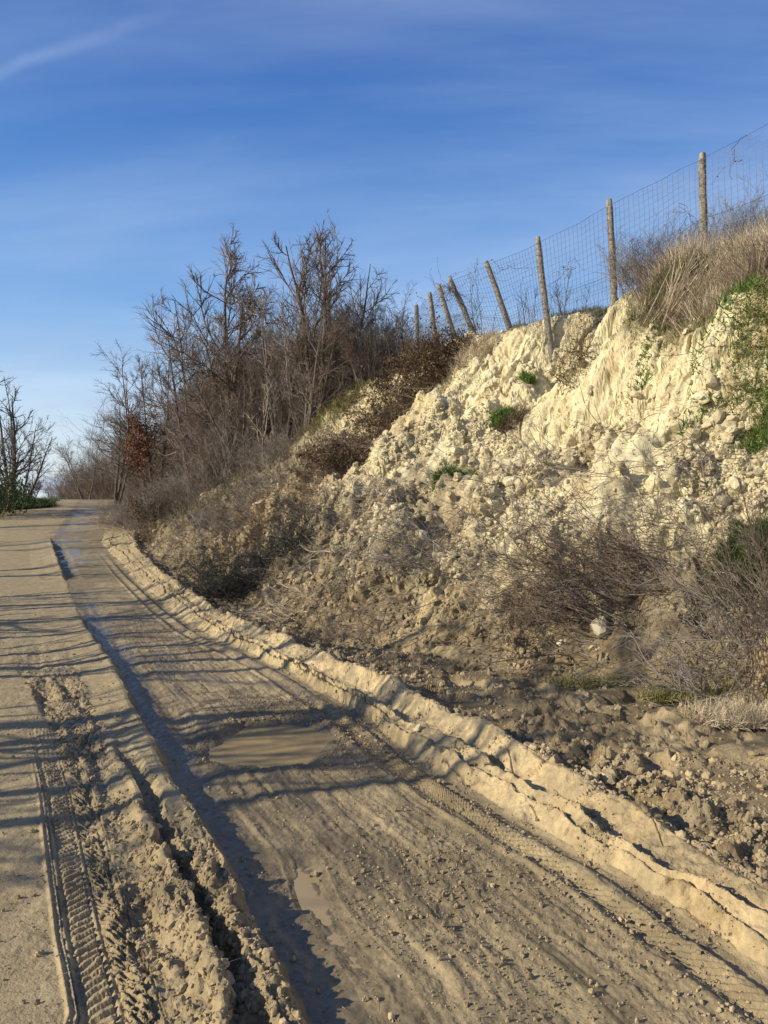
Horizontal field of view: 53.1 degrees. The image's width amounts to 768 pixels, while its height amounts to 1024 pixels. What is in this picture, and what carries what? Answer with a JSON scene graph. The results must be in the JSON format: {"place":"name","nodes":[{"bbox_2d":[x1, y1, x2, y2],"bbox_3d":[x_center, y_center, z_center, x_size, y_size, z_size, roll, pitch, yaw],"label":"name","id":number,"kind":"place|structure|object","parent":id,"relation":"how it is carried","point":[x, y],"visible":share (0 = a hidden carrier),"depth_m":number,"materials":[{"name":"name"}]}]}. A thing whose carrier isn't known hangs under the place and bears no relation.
{"place":"outdoors","nodes":[
{"label":"outdoors","id":0,"kind":"place"},
{"bbox_2d":[0,256,767,1023],"bbox_3d":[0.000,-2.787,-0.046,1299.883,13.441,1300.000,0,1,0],"label":"ground","id":1,"kind":"structure","parent":0,"point":[58,562],"depth_m":4.47,"materials":[{"name":"soil"}]},
{"bbox_2d":[0,462,35,514],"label":"evergreen shrub","id":2,"kind":"object","parent":1,"relation":"on","point":[18,484],"visible":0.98,"depth_m":29.55,"materials":[{"name":"green plant"}]},
{"bbox_2d":[0,377,46,503],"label":"bare tree","id":3,"kind":"object","parent":1,"relation":"on","point":[9,446],"visible":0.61,"depth_m":33.10,"materials":[{"name":"brown plant"}]},
{"bbox_2d":[0,371,53,511],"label":"bare tree","id":4,"kind":"object","parent":1,"relation":"on","point":[12,415],"visible":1,"depth_m":30.82,"materials":[{"name":"brown plant"}]},
{"bbox_2d":[17,475,43,495],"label":"roadside bush","id":5,"kind":"object","parent":1,"relation":"on","point":[39,483],"visible":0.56,"depth_m":43.88,"materials":[{"name":"grey plant"}]},
{"bbox_2d":[3,495,59,509],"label":"grass tuft","id":6,"kind":"object","parent":1,"relation":"on","point":[39,502],"visible":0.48,"depth_m":33.31,"materials":[{"name":"green plant"}]},
{"bbox_2d":[18,415,57,497],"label":"bare tree","id":7,"kind":"object","parent":1,"relation":"on","point":[37,473],"visible":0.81,"depth_m":35.98,"materials":[{"name":"brown plant"}]},
{"bbox_2d":[42,481,69,498],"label":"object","id":8,"kind":"object","parent":1,"relation":"on","point":[51,490],"visible":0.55,"depth_m":61.71,"materials":[{"name":"grey plant"}]},
{"bbox_2d":[51,427,111,498],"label":"bare tree","id":9,"kind":"object","parent":1,"relation":"on","point":[69,462],"visible":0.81,"depth_m":47.25,"materials":[{"name":"brown plant"}]},
{"bbox_2d":[85,502,146,531],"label":"shrub","id":10,"kind":"object","parent":1,"relation":"on","point":[118,518],"visible":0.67,"depth_m":24.18,"materials":[{"name":"grey plant"}]},
{"bbox_2d":[56,392,177,508],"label":"rust leaved shrub","id":11,"kind":"object","parent":1,"relation":"on","point":[136,449],"visible":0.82,"depth_m":26.75,"materials":[{"name":"brown plant"}]},
{"bbox_2d":[91,386,152,501],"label":"bare tree","id":12,"kind":"object","parent":1,"relation":"on","point":[117,489],"visible":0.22,"depth_m":35.38,"materials":[{"name":"brown plant"}]},
{"bbox_2d":[75,341,188,498],"bbox_3d":[-8.659,-3.107,27.878,4.272,6.340,3.953,0,1,0],"label":"bare tree","id":13,"kind":"object","parent":1,"relation":"on","point":[122,447],"visible":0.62,"depth_m":27.27,"materials":[{"name":"brown plant"}]},
{"bbox_2d":[113,490,151,526],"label":"rust leaved shrub","id":14,"kind":"object","parent":1,"relation":"on","point":[131,502],"visible":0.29,"depth_m":24.48,"materials":[{"name":"brown plant"}]},
{"bbox_2d":[127,499,174,523],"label":"bramble","id":15,"kind":"object","parent":1,"relation":"on","point":[146,512],"visible":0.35,"depth_m":20.69,"materials":[{"name":"brown plant"}]},
{"bbox_2d":[116,461,208,543],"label":"shrub","id":16,"kind":"object","parent":1,"relation":"on","point":[156,507],"visible":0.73,"depth_m":20.44,"materials":[{"name":"brown plant"}]},
{"bbox_2d":[119,287,267,476],"bbox_3d":[-6.243,-3.760,25.239,6.041,6.835,4.165,1,1,38],"label":"bare tree","id":17,"kind":"object","parent":1,"relation":"on","point":[165,376],"visible":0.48,"depth_m":25.25,"materials":[{"name":"brown plant"}]},
{"bbox_2d":[122,469,267,570],"bbox_3d":[-3.724,0.170,16.297,3.204,2.326,2.315,0,1,0],"label":"dry brush","id":18,"kind":"object","parent":1,"relation":"on","point":[167,556],"visible":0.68,"depth_m":16.13,"materials":[{"name":"brown plant"}]},
{"bbox_2d":[141,219,280,458],"bbox_3d":[-4.766,-4.418,22.535,4.468,8.304,4.624,0,1,0],"label":"bare tree","id":19,"kind":"object","parent":1,"relation":"on","point":[231,257],"visible":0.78,"depth_m":22.04,"materials":[{"name":"brown plant"}]},
{"bbox_2d":[167,500,258,580],"bbox_3d":[-3.133,0.571,13.844,1.943,1.600,1.101,0,1,0],"label":"brush pile","id":20,"kind":"object","parent":1,"relation":"on","point":[175,574],"visible":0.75,"depth_m":13.83,"materials":[{"name":"brown plant"}]},
{"bbox_2d":[154,463,284,553],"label":"bramble","id":21,"kind":"object","parent":1,"relation":"on","point":[216,502],"visible":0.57,"depth_m":17.10,"materials":[{"name":"brown plant"}]},
{"bbox_2d":[163,337,284,471],"bbox_3d":[-3.961,-2.951,20.869,3.206,4.059,3.313,1,1,44],"label":"bare tree","id":22,"kind":"object","parent":1,"relation":"on","point":[227,407],"visible":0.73,"depth_m":20.59,"materials":[{"name":"brown plant"}]},
{"bbox_2d":[41,282,428,535],"bbox_3d":[-15.076,-2.875,47.872,10.306,9.886,73.766,0,1,-26],"label":"thicket","id":23,"kind":"object","parent":1,"relation":"on","point":[198,431],"visible":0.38,"depth_m":21.60,"materials":[{"name":"brown plant"}]},
{"bbox_2d":[49,264,439,545],"bbox_3d":[-15.002,-3.141,47.238,9.576,10.460,72.265,0,1,-27],"label":"thicket","id":24,"kind":"object","parent":1,"relation":"on","point":[227,456],"visible":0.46,"depth_m":20.51,"materials":[{"name":"brown plant"}]},
{"bbox_2d":[240,382,277,468],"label":"birch sapling","id":25,"kind":"object","parent":1,"relation":"on","point":[262,433],"visible":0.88,"depth_m":18.57,"materials":[{"name":"grey plant"}]},
{"bbox_2d":[166,479,358,604],"bbox_3d":[-1.863,0.538,11.767,3.026,2.190,1.972,0,1,0],"label":"brush pile","id":26,"kind":"object","parent":1,"relation":"on","point":[231,582],"visible":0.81,"depth_m":11.53,"materials":[{"name":"brown plant"}]},
{"bbox_2d":[237,428,300,474],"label":"grass tuft","id":27,"kind":"object","parent":1,"relation":"on","point":[264,453],"visible":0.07,"depth_m":20.61,"materials":[{"name":"brown plant"}]},
{"bbox_2d":[208,724,333,767],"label":"puddle water","id":28,"kind":"structure","parent":1,"relation":"on","point":[279,745],"depth_m":5.02,"materials":[{"name":"brown liquid"}]},
{"bbox_2d":[190,424,351,577],"bbox_3d":[-2.079,-0.169,13.627,2.996,2.891,1.992,0,1,0],"label":"dry brush","id":29,"kind":"object","parent":1,"relation":"on","point":[264,524],"visible":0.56,"depth_m":13.75,"materials":[{"name":"brown plant"}]},
{"bbox_2d":[151,369,393,527],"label":"slope grass","id":30,"kind":"structure","parent":1,"relation":"on","point":[193,508],"depth_m":18.79,"materials":[{"name":"brown plant"}]},
{"bbox_2d":[229,544,337,622],"bbox_3d":[-1.274,0.942,9.779,1.302,1.116,0.900,0,1,-25],"label":"dry brush","id":31,"kind":"object","parent":1,"relation":"on","point":[266,616],"visible":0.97,"depth_m":9.76,"materials":[{"name":"brown plant"}]},
{"bbox_2d":[266,419,302,445],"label":"grass tuft","id":32,"kind":"object","parent":1,"relation":"on","point":[292,434],"visible":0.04,"depth_m":20.80,"materials":[{"name":"plant"}]},
{"bbox_2d":[210,420,367,552],"bbox_3d":[-1.649,-0.442,13.838,2.730,2.500,1.928,0,1,0],"label":"bramble","id":33,"kind":"object","parent":1,"relation":"on","point":[258,529],"visible":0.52,"depth_m":13.88,"materials":[{"name":"brown plant"}]},
{"bbox_2d":[236,229,342,447],"bbox_3d":[-2.307,-4.334,20.407,2.612,5.977,2.965,-1,1,-30],"label":"bare tree","id":34,"kind":"object","parent":1,"relation":"on","point":[271,358],"visible":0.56,"depth_m":20.30,"materials":[{"name":"brown plant"}]},
{"bbox_2d":[257,219,363,421],"bbox_3d":[-1.546,-4.429,19.093,2.759,5.145,2.741,1,1,44],"label":"bare tree","id":35,"kind":"object","parent":1,"relation":"on","point":[329,277],"visible":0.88,"depth_m":18.83,"materials":[{"name":"brown plant"}]},
{"bbox_2d":[280,290,362,431],"bbox_3d":[-1.480,-3.411,18.969,2.253,3.936,3.061,0,1,0],"label":"bare tree","id":36,"kind":"object","parent":1,"relation":"on","point":[310,401],"visible":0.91,"depth_m":18.38,"materials":[{"name":"brown plant"}]},
{"bbox_2d":[294,868,363,972],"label":"puddle water","id":37,"kind":"structure","parent":1,"relation":"on","point":[309,898],"depth_m":3.10,"materials":[{"name":"liquid"}]},
{"bbox_2d":[262,208,399,397],"bbox_3d":[-1.424,-5.239,20.104,3.712,5.870,2.445,0,1,0],"label":"bare tree","id":38,"kind":"object","parent":1,"relation":"on","point":[363,311],"visible":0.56,"depth_m":19.64,"materials":[{"name":"brown plant"}]},
{"bbox_2d":[267,396,396,507],"bbox_3d":[-0.891,-1.050,14.021,2.628,2.109,1.804,0,1,0],"label":"bramble","id":39,"kind":"object","parent":1,"relation":"on","point":[366,437],"visible":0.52,"depth_m":13.88,"materials":[{"name":"brown plant"}]},
{"bbox_2d":[296,379,368,435],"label":"grass tuft","id":40,"kind":"object","parent":1,"relation":"on","point":[333,404],"visible":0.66,"depth_m":18.15,"materials":[{"name":"plant"}]},
{"bbox_2d":[295,435,372,474],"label":"bramble","id":41,"kind":"object","parent":1,"relation":"on","point":[340,456],"visible":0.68,"depth_m":13.62,"materials":[{"name":"brown plant"}]},
{"bbox_2d":[239,423,452,603],"bbox_3d":[-0.531,-0.042,11.237,3.172,2.665,1.795,0,1,0],"label":"dry brush","id":42,"kind":"object","parent":1,"relation":"on","point":[364,507],"visible":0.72,"depth_m":11.23,"materials":[{"name":"brown plant"}]},
{"bbox_2d":[301,292,401,383],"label":"bare tree","id":43,"kind":"object","parent":1,"relation":"on","point":[365,339],"visible":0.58,"depth_m":18.88,"materials":[{"name":"brown plant"}]},
{"bbox_2d":[336,329,397,393],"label":"berry shrub","id":44,"kind":"object","parent":1,"relation":"on","point":[358,358],"visible":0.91,"depth_m":18.23,"materials":[{"name":"brown plant"}]},
{"bbox_2d":[267,515,470,644],"bbox_3d":[-0.224,0.843,8.624,2.593,1.630,1.536,0,1,0],"label":"dry brush","id":45,"kind":"object","parent":1,"relation":"on","point":[310,631],"visible":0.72,"depth_m":8.59,"materials":[{"name":"brown plant"}]},
{"bbox_2d":[0,629,742,1023],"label":"pebbles","id":46,"kind":"object","parent":1,"relation":"on","point":[310,921],"visible":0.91,"depth_m":2.77,"materials":[{"name":"beige stone"}]},
{"bbox_2d":[0,591,767,1023],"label":"road grit","id":47,"kind":"object","parent":1,"relation":"on","point":[502,963],"visible":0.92,"depth_m":3.18,"materials":[{"name":"beige gravel"}]},
{"bbox_2d":[362,282,415,378],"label":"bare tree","id":48,"kind":"object","parent":1,"relation":"on","point":[385,335],"visible":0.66,"depth_m":18.94,"materials":[{"name":"brown plant"}]},
{"bbox_2d":[15,449,767,1023],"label":"mud clods","id":49,"kind":"object","parent":1,"relation":"on","point":[597,773],"visible":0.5,"depth_m":4.26,"materials":[{"name":"beige soil"}]},
{"bbox_2d":[346,493,454,596],"bbox_3d":[0.222,0.337,8.870,1.302,1.223,1.072,0,1,11],"label":"dry brush","id":50,"kind":"object","parent":1,"relation":"on","point":[393,551],"visible":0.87,"depth_m":8.79,"materials":[{"name":"brown plant"}]},
{"bbox_2d":[369,336,434,389],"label":"bramble","id":51,"kind":"object","parent":1,"relation":"on","point":[397,360],"visible":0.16,"depth_m":16.20,"materials":[{"name":"brown plant"}]},
{"bbox_2d":[326,292,481,462],"bbox_3d":[0.508,-2.476,14.723,3.446,3.779,2.684,0,1,0],"label":"bramble","id":52,"kind":"object","parent":1,"relation":"on","point":[403,383],"visible":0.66,"depth_m":14.62,"materials":[{"name":"brown plant"}]},
{"bbox_2d":[413,724,420,731],"bbox_3d":[0.220,1.413,5.000,0.042,0.066,0.060,-1,1,-30],"label":"rock","id":53,"kind":"object","parent":1,"relation":"on","point":[417,728],"visible":0.97,"depth_m":4.98,"materials":[{"name":"stone"}]},
{"bbox_2d":[419,530,426,539],"bbox_3d":[0.458,0.271,9.088,0.096,0.122,0.137,0,1,-9],"label":"rock","id":54,"kind":"object","parent":1,"relation":"on","point":[424,532],"visible":0.68,"depth_m":9.04,"materials":[{"name":"beige stone"}]},
{"bbox_2d":[394,325,487,401],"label":"bramble","id":55,"kind":"object","parent":1,"relation":"on","point":[440,373],"visible":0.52,"depth_m":14.45,"materials":[{"name":"brown plant"}]},
{"bbox_2d":[424,460,480,491],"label":"grass tuft","id":56,"kind":"object","parent":1,"relation":"on","point":[452,470],"visible":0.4,"depth_m":10.89,"materials":[{"name":"green plant"}]},
{"bbox_2d":[155,266,767,712],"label":"twig litter","id":57,"kind":"object","parent":1,"relation":"on","point":[589,500],"visible":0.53,"depth_m":7.66,"materials":[{"name":"brown plant"}]},
{"bbox_2d":[438,325,504,388],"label":"grass tuft","id":58,"kind":"object","parent":1,"relation":"on","point":[478,344],"visible":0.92,"depth_m":14.01,"materials":[{"name":"beige plant"}]},
{"bbox_2d":[190,277,767,645],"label":"clay clods","id":59,"kind":"object","parent":1,"relation":"on","point":[719,419],"visible":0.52,"depth_m":8.74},
{"bbox_2d":[453,260,510,333],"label":"sapling","id":60,"kind":"object","parent":1,"relation":"on","point":[478,304],"visible":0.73,"depth_m":16.05,"materials":[{"name":"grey plant"}]},
{"bbox_2d":[396,428,584,591],"bbox_3d":[1.161,-0.037,8.968,2.263,1.917,1.297,0,1,0],"label":"dry brush","id":61,"kind":"object","parent":1,"relation":"on","point":[462,505],"visible":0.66,"depth_m":8.82,"materials":[{"name":"beige plant"}]},
{"bbox_2d":[484,402,519,429],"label":"grass tuft","id":62,"kind":"object","parent":1,"relation":"on","point":[502,411],"visible":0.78,"depth_m":11.80,"materials":[{"name":"green plant"}]},
{"bbox_2d":[492,401,532,434],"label":"grass tuft","id":63,"kind":"object","parent":1,"relation":"on","point":[508,426],"visible":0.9,"depth_m":11.60,"materials":[{"name":"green plant"}]},
{"bbox_2d":[514,364,540,384],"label":"grass tuft","id":64,"kind":"object","parent":1,"relation":"on","point":[523,375],"visible":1,"depth_m":12.31,"materials":[{"name":"green plant"}]},
{"bbox_2d":[501,724,557,755],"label":"dry brush","id":65,"kind":"object","parent":1,"relation":"on","point":[533,741],"visible":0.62,"depth_m":4.47,"materials":[{"name":"brown plant"}]},
{"bbox_2d":[510,276,554,323],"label":"sapling","id":66,"kind":"object","parent":1,"relation":"on","point":[527,301],"visible":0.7,"depth_m":14.40,"materials":[{"name":"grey plant"}]},
{"bbox_2d":[420,443,678,676],"bbox_3d":[1.447,0.432,7.368,2.251,2.176,1.955,0,1,-13],"label":"fallen shrub","id":67,"kind":"object","parent":1,"relation":"on","point":[556,604],"visible":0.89,"depth_m":7.05,"materials":[{"name":"brown plant"}]},
{"bbox_2d":[556,639,566,646],"bbox_3d":[1.624,1.195,7.014,0.096,0.098,0.099,22,-2,-39],"label":"rock","id":68,"kind":"object","parent":1,"relation":"on","point":[560,644],"visible":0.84,"depth_m":6.99,"materials":[{"name":"beige stone"}]},
{"bbox_2d":[547,271,589,316],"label":"sapling","id":69,"kind":"object","parent":1,"relation":"on","point":[555,294],"visible":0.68,"depth_m":13.11,"materials":[{"name":"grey plant"}]},
{"bbox_2d":[542,329,600,395],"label":"hanging roots","id":70,"kind":"object","parent":1,"relation":"hanging from","point":[562,377],"visible":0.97,"depth_m":11.22,"materials":[{"name":"beige plant"}]},
{"bbox_2d":[550,302,608,317],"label":"grass tuft","id":71,"kind":"object","parent":1,"relation":"on","point":[556,313],"visible":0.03,"depth_m":13.31,"materials":[{"name":"green plant"}]},
{"bbox_2d":[535,666,637,688],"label":"grass tuft","id":72,"kind":"object","parent":1,"relation":"on","point":[585,682],"visible":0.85,"depth_m":6.42,"materials":[{"name":"green plant"}]},
{"bbox_2d":[414,124,767,366],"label":"wire fence","id":73,"kind":"object","parent":1,"relation":"on","point":[702,186],"visible":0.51,"depth_m":12.27,"materials":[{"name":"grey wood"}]},
{"bbox_2d":[426,135,749,313],"bbox_3d":[2.671,-4.153,12.577,1.422,1.565,7.210,-1,1,-28],"label":"dead vine","id":74,"kind":"object","parent":73,"relation":"attached to","point":[449,288],"visible":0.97,"depth_m":13.29,"materials":[{"name":"brown plant"}]},
{"bbox_2d":[590,616,612,638],"bbox_3d":[1.972,1.041,6.957,0.189,0.195,0.184,-17,-13,8],"label":"rock","id":75,"kind":"object","parent":1,"relation":"on","point":[598,630],"visible":0.83,"depth_m":6.90,"materials":[{"name":"beige stone"}]},
{"bbox_2d":[535,472,700,643],"bbox_3d":[2.256,0.409,6.974,1.375,1.584,1.230,0,1,-21],"label":"fallen shrub","id":76,"kind":"object","parent":1,"relation":"on","point":[620,556],"visible":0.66,"depth_m":7.01,"materials":[{"name":"brown plant"}]},
{"bbox_2d":[482,245,767,359],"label":"bank grass","id":77,"kind":"structure","parent":1,"relation":"on","point":[642,323],"depth_m":9.57,"materials":[{"name":"brown plant"}]},
{"bbox_2d":[628,321,663,402],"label":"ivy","id":78,"kind":"object","parent":1,"relation":"on","point":[641,373],"visible":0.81,"depth_m":9.23,"materials":[{"name":"green plant"}]},
{"bbox_2d":[592,203,718,299],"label":"grey shrub","id":79,"kind":"object","parent":1,"relation":"on","point":[636,268],"visible":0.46,"depth_m":11.11,"materials":[{"name":"grey plant"}]},
{"bbox_2d":[597,421,747,624],"bbox_3d":[2.646,0.067,7.166,1.383,1.894,1.117,0,1,0],"label":"dry brush","id":80,"kind":"object","parent":1,"relation":"on","point":[630,501],"visible":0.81,"depth_m":7.09,"materials":[{"name":"brown plant"}]},
{"bbox_2d":[601,556,767,711],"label":"tangled bush","id":81,"kind":"object","parent":1,"relation":"on","point":[682,663],"visible":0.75,"depth_m":6.03,"materials":[{"name":"plant"}]},
{"bbox_2d":[610,431,767,702],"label":"tangled bush","id":82,"kind":"object","parent":1,"relation":"on","point":[734,589],"visible":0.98,"depth_m":5.94,"materials":[{"name":"brown plant"}]},
{"bbox_2d":[644,233,733,329],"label":"dead weed clump","id":83,"kind":"object","parent":1,"relation":"on","point":[679,288],"visible":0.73,"depth_m":9.18,"materials":[{"name":"beige plant"}]},
{"bbox_2d":[613,209,767,346],"bbox_3d":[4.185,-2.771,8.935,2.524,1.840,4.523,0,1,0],"label":"dead weeds","id":84,"kind":"object","parent":1,"relation":"on","point":[715,289],"visible":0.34,"depth_m":8.93,"materials":[{"name":"beige plant"}]},
{"bbox_2d":[626,662,754,704],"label":"grass tuft","id":85,"kind":"object","parent":1,"relation":"on","point":[662,696],"visible":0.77,"depth_m":5.92,"materials":[{"name":"green plant"}]},
{"bbox_2d":[633,497,767,627],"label":"tangled bush","id":86,"kind":"object","parent":1,"relation":"on","point":[695,585],"visible":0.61,"depth_m":6.56,"materials":[{"name":"brown plant"}]},
{"bbox_2d":[643,189,767,250],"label":"grey shrub","id":87,"kind":"object","parent":1,"relation":"on","point":[718,224],"visible":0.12,"depth_m":10.82,"materials":[{"name":"grey plant"}]},
{"bbox_2d":[668,691,767,735],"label":"grass tuft","id":88,"kind":"object","parent":1,"relation":"on","point":[752,717],"visible":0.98,"depth_m":5.31,"materials":[{"name":"beige plant"}]},
{"bbox_2d":[670,269,767,437],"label":"ivy","id":89,"kind":"object","parent":1,"relation":"on","point":[735,289],"visible":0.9,"depth_m":7.90,"materials":[{"name":"green plant"}]},
{"bbox_2d":[683,505,767,615],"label":"bush","id":90,"kind":"object","parent":1,"relation":"on","point":[739,551],"visible":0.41,"depth_m":6.61,"materials":[{"name":"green plant"}]},
{"bbox_2d":[706,228,767,294],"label":"dead weed clump","id":91,"kind":"object","parent":1,"relation":"on","point":[748,257],"visible":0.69,"depth_m":8.21,"materials":[{"name":"beige plant"}]},
{"bbox_2d":[709,168,767,241],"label":"grey shrub","id":92,"kind":"object","parent":1,"relation":"on","point":[757,215],"visible":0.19,"depth_m":10.47,"materials":[{"name":"plant"}]},
{"bbox_2d":[719,276,767,451],"bbox_3d":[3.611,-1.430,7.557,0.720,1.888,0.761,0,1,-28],"label":"ivy","id":93,"kind":"object","parent":1,"relation":"on","point":[747,309],"visible":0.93,"depth_m":7.60,"materials":[{"name":"green plant"}]},
{"bbox_2d":[732,343,767,453],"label":"grass tuft","id":94,"kind":"object","parent":1,"relation":"on","point":[759,445],"visible":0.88,"depth_m":7.34,"materials":[{"name":"green plant"}]},
{"bbox_2d":[750,209,767,277],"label":"dead weed clump","id":95,"kind":"object","parent":1,"relation":"on","point":[765,246],"visible":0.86,"depth_m":8.01,"materials":[{"name":"beige plant"}]},
{"bbox_2d":[0,0,767,498],"label":"sky","id":96,"kind":"structure","parent":0,"point":[460,133],"materials":[{"name":"blue"}]}
]}

